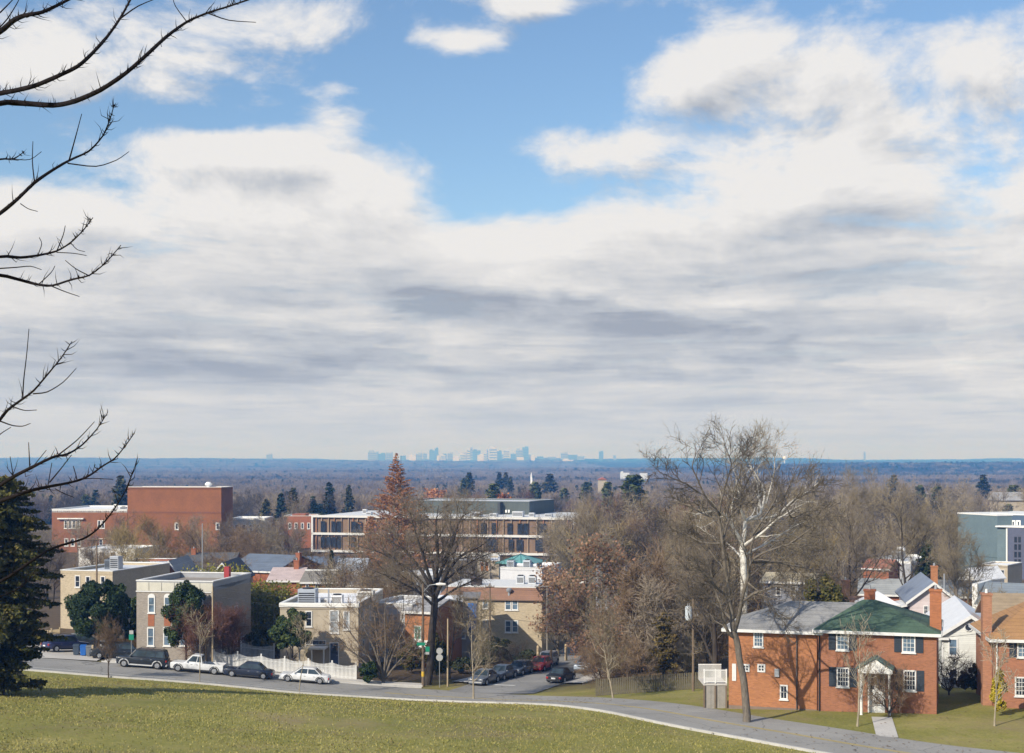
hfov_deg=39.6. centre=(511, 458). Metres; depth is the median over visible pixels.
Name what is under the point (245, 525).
bare tree
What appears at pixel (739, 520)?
bare tree
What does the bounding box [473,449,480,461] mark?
skyline tower
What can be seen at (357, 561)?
long roof house
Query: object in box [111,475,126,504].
pine tree
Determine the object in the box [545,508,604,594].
bare tree
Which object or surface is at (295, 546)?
bare tree
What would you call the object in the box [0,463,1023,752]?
ground
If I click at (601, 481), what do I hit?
house
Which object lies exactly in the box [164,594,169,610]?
window
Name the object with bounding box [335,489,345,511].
bare tree
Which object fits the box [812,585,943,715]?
brick house
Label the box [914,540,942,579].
hemlock tree
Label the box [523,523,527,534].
window
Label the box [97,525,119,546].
bare tree
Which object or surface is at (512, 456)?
skyline tower
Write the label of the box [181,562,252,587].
bamboo clump
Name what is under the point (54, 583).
bare tree
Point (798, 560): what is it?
bare tree
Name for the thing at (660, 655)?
cedar tree
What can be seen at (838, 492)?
bare tree
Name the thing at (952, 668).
window
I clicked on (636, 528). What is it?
bare tree
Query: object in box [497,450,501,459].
skyline tower
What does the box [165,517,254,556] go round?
bare tree
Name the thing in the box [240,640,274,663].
garden fence
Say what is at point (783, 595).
cottage
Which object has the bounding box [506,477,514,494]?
pine tree
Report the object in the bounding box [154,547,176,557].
bare tree
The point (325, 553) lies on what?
bare tree
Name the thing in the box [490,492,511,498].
bare tree
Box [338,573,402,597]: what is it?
porch row house
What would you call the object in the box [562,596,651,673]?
oak tree
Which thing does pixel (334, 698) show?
grass
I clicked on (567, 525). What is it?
bare tree
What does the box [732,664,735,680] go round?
window
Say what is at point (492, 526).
window
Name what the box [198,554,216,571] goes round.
bare tree
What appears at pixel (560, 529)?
bare tree
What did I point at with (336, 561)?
bare tree
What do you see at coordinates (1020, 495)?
bare tree
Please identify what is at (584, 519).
bare tree
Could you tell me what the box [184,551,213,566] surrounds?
bare tree
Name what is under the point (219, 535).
bare tree
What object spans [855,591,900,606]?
white dormer house
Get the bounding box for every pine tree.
[80,494,90,505]
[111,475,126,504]
[258,499,273,528]
[285,488,302,514]
[341,485,355,512]
[457,478,473,496]
[465,472,475,496]
[485,483,500,498]
[495,472,503,488]
[501,472,508,489]
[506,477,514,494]
[529,482,541,498]
[541,474,557,493]
[559,488,569,502]
[576,481,595,500]
[601,482,614,515]
[618,474,650,546]
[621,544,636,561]
[914,485,927,507]
[928,486,944,538]
[975,474,991,499]
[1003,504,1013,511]
[1006,485,1021,491]
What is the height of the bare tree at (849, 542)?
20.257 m
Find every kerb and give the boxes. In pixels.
[23,669,830,752]
[101,661,421,687]
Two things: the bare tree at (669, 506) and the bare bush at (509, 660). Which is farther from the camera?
the bare tree at (669, 506)
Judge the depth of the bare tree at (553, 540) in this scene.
243.55 m
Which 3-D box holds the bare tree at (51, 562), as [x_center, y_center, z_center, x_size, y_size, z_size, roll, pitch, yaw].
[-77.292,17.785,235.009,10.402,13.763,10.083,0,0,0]
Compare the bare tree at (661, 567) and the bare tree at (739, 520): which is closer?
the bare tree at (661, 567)
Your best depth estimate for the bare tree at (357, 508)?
572.96 m
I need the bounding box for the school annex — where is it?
[78,545,158,565]
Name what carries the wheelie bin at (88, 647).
on the driveway
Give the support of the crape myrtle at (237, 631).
on the ground at (964, 721)
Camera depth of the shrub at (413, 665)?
149.49 m
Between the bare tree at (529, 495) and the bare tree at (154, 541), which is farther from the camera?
the bare tree at (529, 495)
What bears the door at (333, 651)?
in the stucco house at (327, 651)
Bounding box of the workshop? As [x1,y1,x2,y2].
[881,547,936,578]
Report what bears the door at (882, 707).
in the brick house at (909, 638)
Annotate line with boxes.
[35,667,380,695]
[215,595,418,607]
[216,588,421,597]
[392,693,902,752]
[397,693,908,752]
[426,600,689,625]
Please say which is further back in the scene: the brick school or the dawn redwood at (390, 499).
the brick school
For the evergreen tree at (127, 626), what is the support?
on the ground at (964, 721)
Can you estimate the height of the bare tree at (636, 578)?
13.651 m
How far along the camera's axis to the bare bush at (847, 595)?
140.84 m
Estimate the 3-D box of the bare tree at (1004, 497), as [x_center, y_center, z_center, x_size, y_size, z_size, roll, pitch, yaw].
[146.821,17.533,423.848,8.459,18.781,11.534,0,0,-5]
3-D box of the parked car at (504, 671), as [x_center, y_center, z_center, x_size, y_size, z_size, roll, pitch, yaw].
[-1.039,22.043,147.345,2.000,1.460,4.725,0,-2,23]
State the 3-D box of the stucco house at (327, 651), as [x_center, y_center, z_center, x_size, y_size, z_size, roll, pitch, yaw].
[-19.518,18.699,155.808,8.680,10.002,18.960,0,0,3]
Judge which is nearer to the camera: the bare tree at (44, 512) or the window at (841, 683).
the window at (841, 683)
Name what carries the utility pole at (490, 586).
on the ground at (964, 721)
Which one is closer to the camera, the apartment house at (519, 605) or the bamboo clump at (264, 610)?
the bamboo clump at (264, 610)
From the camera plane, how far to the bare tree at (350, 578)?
184.79 m
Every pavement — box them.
[105,658,421,685]
[453,655,536,682]
[564,657,642,683]
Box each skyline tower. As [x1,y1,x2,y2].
[266,454,271,458]
[368,450,377,459]
[378,453,385,460]
[386,452,392,460]
[409,454,415,460]
[416,453,421,460]
[429,449,434,460]
[435,448,437,460]
[440,454,445,460]
[447,452,452,460]
[453,456,458,460]
[460,453,465,460]
[467,448,469,460]
[470,447,472,460]
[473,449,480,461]
[477,454,483,460]
[489,446,496,460]
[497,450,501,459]
[503,450,509,458]
[510,454,515,459]
[516,448,522,459]
[522,446,528,459]
[561,452,567,459]
[568,455,576,459]
[599,451,602,459]
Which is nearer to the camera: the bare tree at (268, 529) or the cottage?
the cottage
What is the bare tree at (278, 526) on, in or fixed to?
on the ground at (964, 721)
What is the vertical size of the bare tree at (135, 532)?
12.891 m
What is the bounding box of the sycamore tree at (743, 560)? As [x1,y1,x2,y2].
[675,418,831,614]
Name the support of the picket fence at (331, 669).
on the ground at (964, 721)
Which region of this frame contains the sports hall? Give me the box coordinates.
[404,498,553,514]
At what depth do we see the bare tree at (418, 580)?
189.18 m
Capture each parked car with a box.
[71,633,106,646]
[89,641,135,658]
[223,661,274,679]
[279,666,330,683]
[468,668,499,685]
[493,664,516,680]
[511,659,533,675]
[531,655,552,671]
[540,650,558,666]
[546,667,575,681]
[573,655,594,672]
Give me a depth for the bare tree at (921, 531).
291.50 m
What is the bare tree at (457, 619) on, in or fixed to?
on the ground at (964, 721)
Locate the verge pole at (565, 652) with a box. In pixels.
[565,644,566,660]
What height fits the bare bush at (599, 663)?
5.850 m
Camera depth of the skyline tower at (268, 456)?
8947.00 m
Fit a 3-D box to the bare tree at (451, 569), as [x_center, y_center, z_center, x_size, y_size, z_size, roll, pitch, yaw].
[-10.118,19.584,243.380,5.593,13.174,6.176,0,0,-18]
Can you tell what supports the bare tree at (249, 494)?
on the ground at (964, 721)
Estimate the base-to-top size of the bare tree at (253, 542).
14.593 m
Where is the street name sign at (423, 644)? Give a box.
[417,642,429,653]
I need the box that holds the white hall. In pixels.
[495,551,560,611]
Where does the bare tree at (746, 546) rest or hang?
on the ground at (964, 721)
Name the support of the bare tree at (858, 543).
on the ground at (964, 721)
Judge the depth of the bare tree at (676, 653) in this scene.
139.89 m
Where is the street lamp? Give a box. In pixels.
[579,581,602,646]
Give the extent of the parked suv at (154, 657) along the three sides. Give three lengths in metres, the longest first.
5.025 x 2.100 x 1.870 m
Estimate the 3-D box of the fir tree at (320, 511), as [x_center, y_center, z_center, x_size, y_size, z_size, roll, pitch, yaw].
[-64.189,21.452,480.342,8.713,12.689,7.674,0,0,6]
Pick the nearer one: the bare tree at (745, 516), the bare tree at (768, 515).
the bare tree at (745, 516)
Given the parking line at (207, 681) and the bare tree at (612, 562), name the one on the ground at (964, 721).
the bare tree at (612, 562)
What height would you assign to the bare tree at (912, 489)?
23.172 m
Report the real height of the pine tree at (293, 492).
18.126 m
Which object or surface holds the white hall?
on the ground at (964, 721)
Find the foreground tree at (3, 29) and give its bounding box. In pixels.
[0,0,255,600]
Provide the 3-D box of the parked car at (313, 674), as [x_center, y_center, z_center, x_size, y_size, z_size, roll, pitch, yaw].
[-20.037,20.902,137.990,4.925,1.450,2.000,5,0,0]
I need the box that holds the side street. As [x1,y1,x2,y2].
[449,634,609,693]
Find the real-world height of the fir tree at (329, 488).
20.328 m
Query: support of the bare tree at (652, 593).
on the ground at (964, 721)
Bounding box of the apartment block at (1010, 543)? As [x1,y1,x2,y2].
[990,511,1023,578]
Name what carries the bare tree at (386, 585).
on the ground at (964, 721)
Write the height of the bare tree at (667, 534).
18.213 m
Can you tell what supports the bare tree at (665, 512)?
on the ground at (964, 721)
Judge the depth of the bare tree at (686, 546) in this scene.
184.10 m
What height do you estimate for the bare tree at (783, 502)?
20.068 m
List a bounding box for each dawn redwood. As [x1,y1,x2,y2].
[347,453,448,576]
[358,516,376,569]
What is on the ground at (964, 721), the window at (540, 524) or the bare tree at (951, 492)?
the bare tree at (951, 492)
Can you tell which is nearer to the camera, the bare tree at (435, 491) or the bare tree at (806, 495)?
the bare tree at (806, 495)
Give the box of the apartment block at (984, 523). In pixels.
[957,512,1012,570]
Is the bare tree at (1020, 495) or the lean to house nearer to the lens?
the lean to house
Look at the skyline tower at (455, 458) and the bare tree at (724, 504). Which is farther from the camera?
the skyline tower at (455, 458)
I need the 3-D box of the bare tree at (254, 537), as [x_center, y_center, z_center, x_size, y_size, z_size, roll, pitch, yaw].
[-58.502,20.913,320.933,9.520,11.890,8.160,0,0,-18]
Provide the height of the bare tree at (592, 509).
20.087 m
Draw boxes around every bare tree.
[30,525,57,582]
[32,528,76,599]
[35,497,53,522]
[48,548,65,600]
[49,489,77,513]
[56,494,80,507]
[57,486,81,506]
[61,517,86,560]
[62,555,101,567]
[67,541,119,566]
[71,487,86,506]
[72,519,96,546]
[78,528,102,563]
[93,515,161,564]
[94,493,107,504]
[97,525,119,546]
[100,528,125,549]
[110,509,137,539]
[114,518,147,544]
[130,511,195,557]
[146,532,163,556]
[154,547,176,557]
[159,527,173,554]
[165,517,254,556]
[177,512,204,549]
[184,523,218,550]
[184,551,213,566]
[192,526,213,551]
[197,552,225,571]
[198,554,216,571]
[203,548,227,564]
[204,522,238,551]
[209,524,230,550]
[210,510,235,547]
[213,532,235,551]
[213,549,253,581]
[227,526,271,556]
[228,522,275,556]
[230,516,252,548]
[233,491,252,515]
[233,493,249,515]
[233,499,252,517]
[239,487,258,515]
[242,491,258,515]
[242,526,266,552]
[242,527,259,554]
[243,512,262,536]
[245,517,281,551]
[248,491,273,515]
[250,522,287,553]
[251,520,279,548]
[252,491,266,513]
[261,493,277,515]
[266,511,285,540]
[268,514,286,550]
[269,490,278,514]
[269,521,318,555]
[271,518,286,551]
[279,512,299,554]
[280,493,315,512]
[284,489,307,509]
[284,554,315,568]
[286,497,306,513]
[286,521,308,549]
[301,550,338,568]
[304,493,323,512]
[305,549,363,587]
[308,561,429,682]
[313,543,333,558]
[315,554,353,587]
[317,493,342,513]
[318,486,337,507]
[328,557,386,593]
[332,557,360,587]
[333,484,520,684]
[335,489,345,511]
[344,493,366,511]
[346,563,393,590]
[346,574,366,587]
[351,561,386,589]
[359,494,376,510]
[369,567,412,597]
[379,559,418,596]
[394,562,428,594]
[410,560,429,594]
[422,487,446,498]
[427,582,478,678]
[445,540,464,583]
[453,543,482,581]
[463,557,494,578]
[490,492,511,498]
[513,484,534,498]
[516,486,533,498]
[527,515,573,561]
[530,513,557,559]
[530,516,588,584]
[541,503,630,578]
[542,497,619,629]
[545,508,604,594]
[549,507,574,543]
[549,515,569,571]
[551,507,643,595]
[553,495,562,511]
[557,516,581,548]
[559,488,600,537]
[562,499,588,511]
[563,488,599,511]
[566,492,607,540]
[576,517,652,578]
[583,510,624,579]
[584,527,640,606]
[584,542,673,679]
[593,491,632,530]
[594,518,629,580]
[597,486,639,551]
[598,607,642,673]
[600,489,670,555]
[602,494,637,545]
[602,505,643,564]
[602,536,706,673]
[604,486,663,525]
[604,490,662,554]
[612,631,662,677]
[613,551,683,665]
[613,631,640,676]
[614,571,694,678]
[618,508,681,570]
[620,496,667,552]
[620,507,659,567]
[621,511,682,562]
[634,513,689,576]
[637,410,848,721]
[640,498,698,551]
[642,630,668,674]
[644,498,704,538]
[644,629,680,660]
[646,545,676,601]
[647,495,679,519]
[648,550,702,675]
[649,630,687,671]
[650,479,670,512]
[652,487,707,533]
[652,505,739,659]
[653,486,708,513]
[654,563,754,663]
[655,513,739,563]
[656,528,730,557]
[658,496,757,685]
[658,501,707,544]
[660,500,694,523]
[661,639,682,669]
[669,539,767,669]
[675,630,703,673]
[677,630,705,674]
[689,635,704,669]
[692,487,722,507]
[699,625,728,663]
[700,627,728,669]
[704,532,787,650]
[708,491,743,529]
[708,514,784,599]
[711,488,771,546]
[714,517,775,607]
[716,503,752,551]
[724,497,763,581]
[730,522,791,609]
[732,513,769,564]
[737,499,769,553]
[740,507,765,571]
[743,491,783,542]
[747,514,810,572]
[752,481,777,504]
[756,491,780,563]
[759,505,851,583]
[767,508,816,565]
[768,500,840,600]
[768,522,834,572]
[769,488,797,539]
[782,479,832,529]
[787,460,883,576]
[798,490,862,583]
[808,498,852,579]
[815,481,909,595]
[818,497,866,579]
[820,485,837,508]
[821,489,851,530]
[840,511,865,571]
[843,506,912,577]
[850,491,872,552]
[857,469,967,584]
[860,494,898,527]
[864,490,914,554]
[865,508,905,556]
[868,481,892,494]
[868,508,912,555]
[871,509,906,550]
[883,508,922,553]
[887,480,905,496]
[889,499,918,530]
[892,481,922,510]
[892,497,944,553]
[893,492,928,524]
[893,508,941,553]
[899,477,925,499]
[901,489,936,542]
[903,498,946,547]
[917,491,951,530]
[923,481,964,510]
[924,481,946,501]
[924,481,964,538]
[924,495,954,537]
[925,502,953,549]
[926,501,982,596]
[927,493,975,553]
[928,487,957,533]
[934,492,967,541]
[938,526,1001,604]
[945,489,968,511]
[955,492,989,511]
[956,476,976,504]
[960,492,982,511]
[967,491,1009,511]
[969,495,988,511]
[970,489,985,510]
[986,485,1005,505]
[987,488,1013,511]
[1007,486,1023,510]
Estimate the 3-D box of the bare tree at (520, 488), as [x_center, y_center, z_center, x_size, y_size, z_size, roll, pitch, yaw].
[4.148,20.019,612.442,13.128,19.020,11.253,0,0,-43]
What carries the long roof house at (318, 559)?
on the ground at (964, 721)
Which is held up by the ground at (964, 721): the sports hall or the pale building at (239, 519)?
the pale building at (239, 519)
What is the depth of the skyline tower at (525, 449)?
8914.00 m
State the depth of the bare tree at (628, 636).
149.44 m
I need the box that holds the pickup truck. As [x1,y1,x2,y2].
[169,653,226,674]
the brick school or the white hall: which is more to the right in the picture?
the white hall
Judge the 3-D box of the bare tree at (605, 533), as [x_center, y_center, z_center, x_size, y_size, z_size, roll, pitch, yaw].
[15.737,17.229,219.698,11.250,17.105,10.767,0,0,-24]
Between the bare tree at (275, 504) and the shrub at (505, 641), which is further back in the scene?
the bare tree at (275, 504)
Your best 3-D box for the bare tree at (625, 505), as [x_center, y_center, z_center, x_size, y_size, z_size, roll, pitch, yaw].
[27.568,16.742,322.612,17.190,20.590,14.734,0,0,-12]
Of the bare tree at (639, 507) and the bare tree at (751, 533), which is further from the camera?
the bare tree at (639, 507)
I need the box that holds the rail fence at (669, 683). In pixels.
[595,672,709,695]
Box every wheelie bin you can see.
[73,644,79,654]
[80,644,86,654]
[86,645,91,655]
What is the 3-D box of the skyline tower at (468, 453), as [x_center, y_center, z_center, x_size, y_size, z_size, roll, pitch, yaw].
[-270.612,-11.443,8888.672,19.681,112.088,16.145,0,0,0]
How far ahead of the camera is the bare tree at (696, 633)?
138.63 m
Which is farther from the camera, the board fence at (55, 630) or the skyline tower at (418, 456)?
the skyline tower at (418, 456)
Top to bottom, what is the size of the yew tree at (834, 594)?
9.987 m
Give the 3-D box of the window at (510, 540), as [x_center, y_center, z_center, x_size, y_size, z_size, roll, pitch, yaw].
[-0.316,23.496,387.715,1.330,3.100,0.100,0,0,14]
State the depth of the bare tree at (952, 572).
175.80 m
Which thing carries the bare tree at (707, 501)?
on the ground at (964, 721)
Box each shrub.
[358,661,377,682]
[394,642,425,670]
[424,632,450,674]
[451,657,475,671]
[474,636,514,664]
[518,649,536,659]
[956,671,970,689]
[965,663,976,689]
[989,669,1007,711]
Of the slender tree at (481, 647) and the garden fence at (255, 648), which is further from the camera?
the garden fence at (255, 648)
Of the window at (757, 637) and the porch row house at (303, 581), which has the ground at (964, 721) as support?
the porch row house at (303, 581)
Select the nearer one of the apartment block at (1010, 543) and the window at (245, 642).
the window at (245, 642)
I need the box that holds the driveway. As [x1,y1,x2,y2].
[28,645,102,660]
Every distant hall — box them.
[620,471,628,479]
[640,473,647,479]
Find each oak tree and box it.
[525,531,644,651]
[526,559,595,655]
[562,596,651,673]
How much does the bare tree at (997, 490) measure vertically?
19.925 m
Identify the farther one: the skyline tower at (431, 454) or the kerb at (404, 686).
the skyline tower at (431, 454)
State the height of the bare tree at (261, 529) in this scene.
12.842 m
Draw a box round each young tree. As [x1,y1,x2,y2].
[92,614,124,677]
[180,608,214,681]
[288,610,321,691]
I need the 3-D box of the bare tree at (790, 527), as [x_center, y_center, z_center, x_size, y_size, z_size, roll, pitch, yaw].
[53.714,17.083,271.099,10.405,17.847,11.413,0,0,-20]
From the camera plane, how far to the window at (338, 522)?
399.69 m
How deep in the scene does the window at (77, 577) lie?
185.33 m
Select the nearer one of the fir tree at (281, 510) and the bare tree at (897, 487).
the fir tree at (281, 510)
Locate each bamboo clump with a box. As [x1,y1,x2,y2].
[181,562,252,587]
[251,578,303,654]
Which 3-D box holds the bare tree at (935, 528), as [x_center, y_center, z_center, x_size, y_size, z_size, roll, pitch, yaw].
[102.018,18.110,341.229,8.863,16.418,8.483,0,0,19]
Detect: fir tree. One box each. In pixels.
[88,490,102,504]
[274,493,288,535]
[307,496,318,513]
[316,504,327,514]
[323,482,338,514]
[535,487,541,498]
[886,475,901,493]
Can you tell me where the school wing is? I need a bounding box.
[52,504,126,551]
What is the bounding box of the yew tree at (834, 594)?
[803,573,848,601]
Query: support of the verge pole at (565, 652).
on the ground at (964, 721)
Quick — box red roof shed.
[861,558,901,578]
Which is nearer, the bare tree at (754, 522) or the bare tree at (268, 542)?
the bare tree at (754, 522)
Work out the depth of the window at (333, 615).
148.12 m
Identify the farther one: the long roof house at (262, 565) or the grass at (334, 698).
the long roof house at (262, 565)
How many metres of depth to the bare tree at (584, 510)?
312.09 m
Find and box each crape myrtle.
[168,599,235,660]
[208,598,253,660]
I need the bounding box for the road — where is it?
[23,658,1014,752]
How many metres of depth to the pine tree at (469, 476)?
899.07 m
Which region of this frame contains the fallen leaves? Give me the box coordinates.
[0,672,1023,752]
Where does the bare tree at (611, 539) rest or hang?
on the ground at (964, 721)
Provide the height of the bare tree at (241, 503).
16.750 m
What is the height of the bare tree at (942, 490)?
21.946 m
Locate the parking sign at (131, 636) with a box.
[129,630,133,653]
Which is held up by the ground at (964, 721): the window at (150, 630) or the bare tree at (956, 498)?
the bare tree at (956, 498)
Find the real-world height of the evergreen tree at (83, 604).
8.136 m
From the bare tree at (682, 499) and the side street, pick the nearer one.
the side street
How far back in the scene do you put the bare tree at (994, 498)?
468.36 m
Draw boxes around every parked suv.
[40,633,89,651]
[115,647,169,668]
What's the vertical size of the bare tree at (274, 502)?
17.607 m
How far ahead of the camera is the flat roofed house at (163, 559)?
213.69 m
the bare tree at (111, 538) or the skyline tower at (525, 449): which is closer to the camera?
the bare tree at (111, 538)
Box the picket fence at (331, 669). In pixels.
[213,649,356,678]
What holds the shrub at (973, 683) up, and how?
on the ground at (964, 721)
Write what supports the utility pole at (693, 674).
on the ground at (964, 721)
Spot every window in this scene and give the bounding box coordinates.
[74,575,80,587]
[100,576,104,584]
[146,627,154,646]
[147,594,155,613]
[162,627,170,646]
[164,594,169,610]
[241,635,248,653]
[305,611,312,627]
[305,640,325,644]
[321,521,324,531]
[321,537,324,547]
[327,537,330,547]
[329,610,339,633]
[331,521,335,531]
[332,537,335,547]
[337,521,340,531]
[337,537,340,547]
[343,611,349,630]
[351,521,355,532]
[357,522,361,532]
[376,614,379,629]
[387,614,393,629]
[413,626,421,640]
[491,523,495,533]
[504,601,510,610]
[505,620,511,633]
[507,523,511,534]
[508,539,512,550]
[511,601,518,610]
[512,620,518,633]
[516,539,522,550]
[517,523,522,534]
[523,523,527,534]
[535,540,542,550]
[538,524,545,534]
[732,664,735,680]
[744,664,749,671]
[752,633,763,648]
[757,664,764,671]
[775,587,780,595]
[779,685,788,700]
[829,633,856,651]
[829,667,856,688]
[894,636,922,653]
[895,669,923,692]
[923,605,927,613]
[947,638,958,656]
[949,668,957,686]
[1009,643,1023,658]
[1014,677,1023,697]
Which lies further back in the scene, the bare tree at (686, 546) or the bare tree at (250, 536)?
the bare tree at (250, 536)
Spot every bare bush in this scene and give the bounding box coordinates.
[489,638,542,675]
[570,639,634,690]
[575,641,624,677]
[576,641,631,687]
[804,566,858,601]
[850,657,919,716]
[938,640,979,694]
[942,579,996,606]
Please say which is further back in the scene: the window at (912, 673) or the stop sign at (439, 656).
the stop sign at (439, 656)
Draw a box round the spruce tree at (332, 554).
[329,550,334,566]
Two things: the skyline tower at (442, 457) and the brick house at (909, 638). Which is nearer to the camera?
the brick house at (909, 638)
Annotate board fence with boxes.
[38,627,60,644]
[114,637,136,648]
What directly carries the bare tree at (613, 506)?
on the ground at (964, 721)
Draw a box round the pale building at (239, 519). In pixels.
[233,516,272,548]
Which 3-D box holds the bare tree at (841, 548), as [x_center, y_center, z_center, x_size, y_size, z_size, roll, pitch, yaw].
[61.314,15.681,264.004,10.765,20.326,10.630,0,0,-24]
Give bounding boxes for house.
[60,556,169,630]
[123,558,175,562]
[136,566,251,661]
[168,555,198,572]
[185,547,241,570]
[216,557,254,585]
[241,551,323,591]
[266,558,308,596]
[279,587,382,671]
[283,513,319,547]
[299,569,341,587]
[306,556,339,568]
[336,558,371,572]
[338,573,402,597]
[376,595,444,663]
[401,598,462,667]
[402,569,444,595]
[439,592,480,661]
[440,575,553,655]
[445,555,499,588]
[595,563,636,612]
[597,477,606,491]
[721,601,855,710]
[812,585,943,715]
[841,577,863,601]
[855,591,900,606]
[857,571,976,605]
[895,563,951,613]
[926,595,980,687]
[969,589,1023,708]
[972,579,1023,608]
[975,593,1023,613]
[981,561,1021,582]
[989,492,1023,511]
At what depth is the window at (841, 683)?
104.32 m
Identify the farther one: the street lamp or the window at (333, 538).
the window at (333, 538)
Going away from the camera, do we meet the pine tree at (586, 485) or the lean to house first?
the lean to house
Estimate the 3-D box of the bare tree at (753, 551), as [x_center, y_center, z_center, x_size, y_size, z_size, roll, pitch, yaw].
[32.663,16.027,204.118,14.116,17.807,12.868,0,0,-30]
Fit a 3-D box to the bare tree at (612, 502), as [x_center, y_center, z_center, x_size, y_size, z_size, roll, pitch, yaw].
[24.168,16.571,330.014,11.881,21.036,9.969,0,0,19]
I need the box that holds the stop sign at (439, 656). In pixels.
[436,648,442,687]
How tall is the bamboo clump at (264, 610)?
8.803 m
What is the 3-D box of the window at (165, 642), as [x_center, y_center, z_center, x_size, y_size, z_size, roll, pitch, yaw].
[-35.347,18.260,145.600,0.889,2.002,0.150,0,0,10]
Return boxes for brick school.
[127,482,232,553]
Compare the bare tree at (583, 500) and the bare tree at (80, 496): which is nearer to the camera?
the bare tree at (583, 500)
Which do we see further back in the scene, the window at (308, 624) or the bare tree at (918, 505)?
the bare tree at (918, 505)
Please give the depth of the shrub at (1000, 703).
101.31 m
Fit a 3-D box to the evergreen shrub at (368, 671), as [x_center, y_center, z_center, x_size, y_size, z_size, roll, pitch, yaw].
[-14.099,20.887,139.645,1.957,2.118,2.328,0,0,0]
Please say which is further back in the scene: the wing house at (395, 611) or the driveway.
the wing house at (395, 611)
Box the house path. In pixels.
[872,717,897,736]
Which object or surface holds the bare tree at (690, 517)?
on the ground at (964, 721)
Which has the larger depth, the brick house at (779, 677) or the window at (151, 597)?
the window at (151, 597)
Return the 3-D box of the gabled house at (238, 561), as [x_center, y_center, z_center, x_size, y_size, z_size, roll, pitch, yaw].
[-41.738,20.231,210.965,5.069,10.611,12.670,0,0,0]
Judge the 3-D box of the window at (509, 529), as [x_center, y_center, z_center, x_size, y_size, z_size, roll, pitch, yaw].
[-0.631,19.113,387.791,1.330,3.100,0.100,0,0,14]
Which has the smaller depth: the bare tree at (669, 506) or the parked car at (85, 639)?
the parked car at (85, 639)
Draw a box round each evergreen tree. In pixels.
[64,579,128,647]
[114,583,136,641]
[160,579,209,659]
[244,620,277,655]
[267,607,312,665]
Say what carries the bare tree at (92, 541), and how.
on the ground at (964, 721)
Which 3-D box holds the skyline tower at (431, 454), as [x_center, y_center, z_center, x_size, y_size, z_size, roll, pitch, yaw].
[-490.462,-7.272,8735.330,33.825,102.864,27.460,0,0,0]
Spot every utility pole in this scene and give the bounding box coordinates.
[87,538,105,637]
[202,523,202,569]
[212,586,212,661]
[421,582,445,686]
[447,619,448,686]
[486,583,493,667]
[535,585,558,649]
[685,598,697,690]
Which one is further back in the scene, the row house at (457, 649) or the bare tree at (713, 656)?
the row house at (457, 649)
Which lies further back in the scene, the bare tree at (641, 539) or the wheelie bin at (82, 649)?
the bare tree at (641, 539)
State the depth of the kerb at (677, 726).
121.34 m
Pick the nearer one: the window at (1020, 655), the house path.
the house path
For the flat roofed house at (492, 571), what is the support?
on the ground at (964, 721)
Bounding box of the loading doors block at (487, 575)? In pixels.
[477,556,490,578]
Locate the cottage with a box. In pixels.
[760,572,819,607]
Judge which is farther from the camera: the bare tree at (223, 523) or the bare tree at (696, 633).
the bare tree at (223, 523)
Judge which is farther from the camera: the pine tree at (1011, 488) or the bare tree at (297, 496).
the bare tree at (297, 496)
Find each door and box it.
[329,642,338,664]
[868,673,877,712]
[875,674,884,712]
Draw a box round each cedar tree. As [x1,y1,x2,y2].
[0,474,67,694]
[645,612,683,685]
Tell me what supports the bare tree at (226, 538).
on the ground at (964, 721)
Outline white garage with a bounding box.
[963,565,1005,581]
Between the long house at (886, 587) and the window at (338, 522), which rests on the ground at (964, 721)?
the long house at (886, 587)
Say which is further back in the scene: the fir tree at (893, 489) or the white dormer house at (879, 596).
the fir tree at (893, 489)
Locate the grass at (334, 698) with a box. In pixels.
[0,670,813,752]
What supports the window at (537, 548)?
in the modern building at (328, 530)
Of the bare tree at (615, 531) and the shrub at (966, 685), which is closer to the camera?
the shrub at (966, 685)
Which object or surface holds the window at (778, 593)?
in the cottage
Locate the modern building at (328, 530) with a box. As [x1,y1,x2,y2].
[311,509,600,557]
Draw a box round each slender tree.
[438,581,510,698]
[574,584,633,697]
[833,606,884,726]
[974,626,1022,725]
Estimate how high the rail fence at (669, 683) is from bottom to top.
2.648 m
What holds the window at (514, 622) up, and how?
in the apartment house at (519, 605)
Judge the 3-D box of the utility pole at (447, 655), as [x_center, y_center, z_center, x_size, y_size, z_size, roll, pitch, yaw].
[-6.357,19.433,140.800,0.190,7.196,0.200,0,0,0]
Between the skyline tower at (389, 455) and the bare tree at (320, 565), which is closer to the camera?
the bare tree at (320, 565)
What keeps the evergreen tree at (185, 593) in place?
on the ground at (964, 721)
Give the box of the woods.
[0,457,1023,524]
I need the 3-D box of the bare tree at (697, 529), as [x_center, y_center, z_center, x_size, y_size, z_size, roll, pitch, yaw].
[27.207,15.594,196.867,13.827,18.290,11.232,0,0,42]
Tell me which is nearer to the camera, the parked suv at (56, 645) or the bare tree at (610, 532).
the parked suv at (56, 645)
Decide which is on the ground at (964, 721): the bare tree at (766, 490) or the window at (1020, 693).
the bare tree at (766, 490)
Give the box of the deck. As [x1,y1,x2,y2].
[698,664,726,707]
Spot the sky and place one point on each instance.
(552, 228)
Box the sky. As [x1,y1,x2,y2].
[0,0,1023,459]
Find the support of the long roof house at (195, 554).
on the ground at (964, 721)
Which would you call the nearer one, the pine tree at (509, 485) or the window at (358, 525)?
the window at (358, 525)
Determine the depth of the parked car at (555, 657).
161.50 m

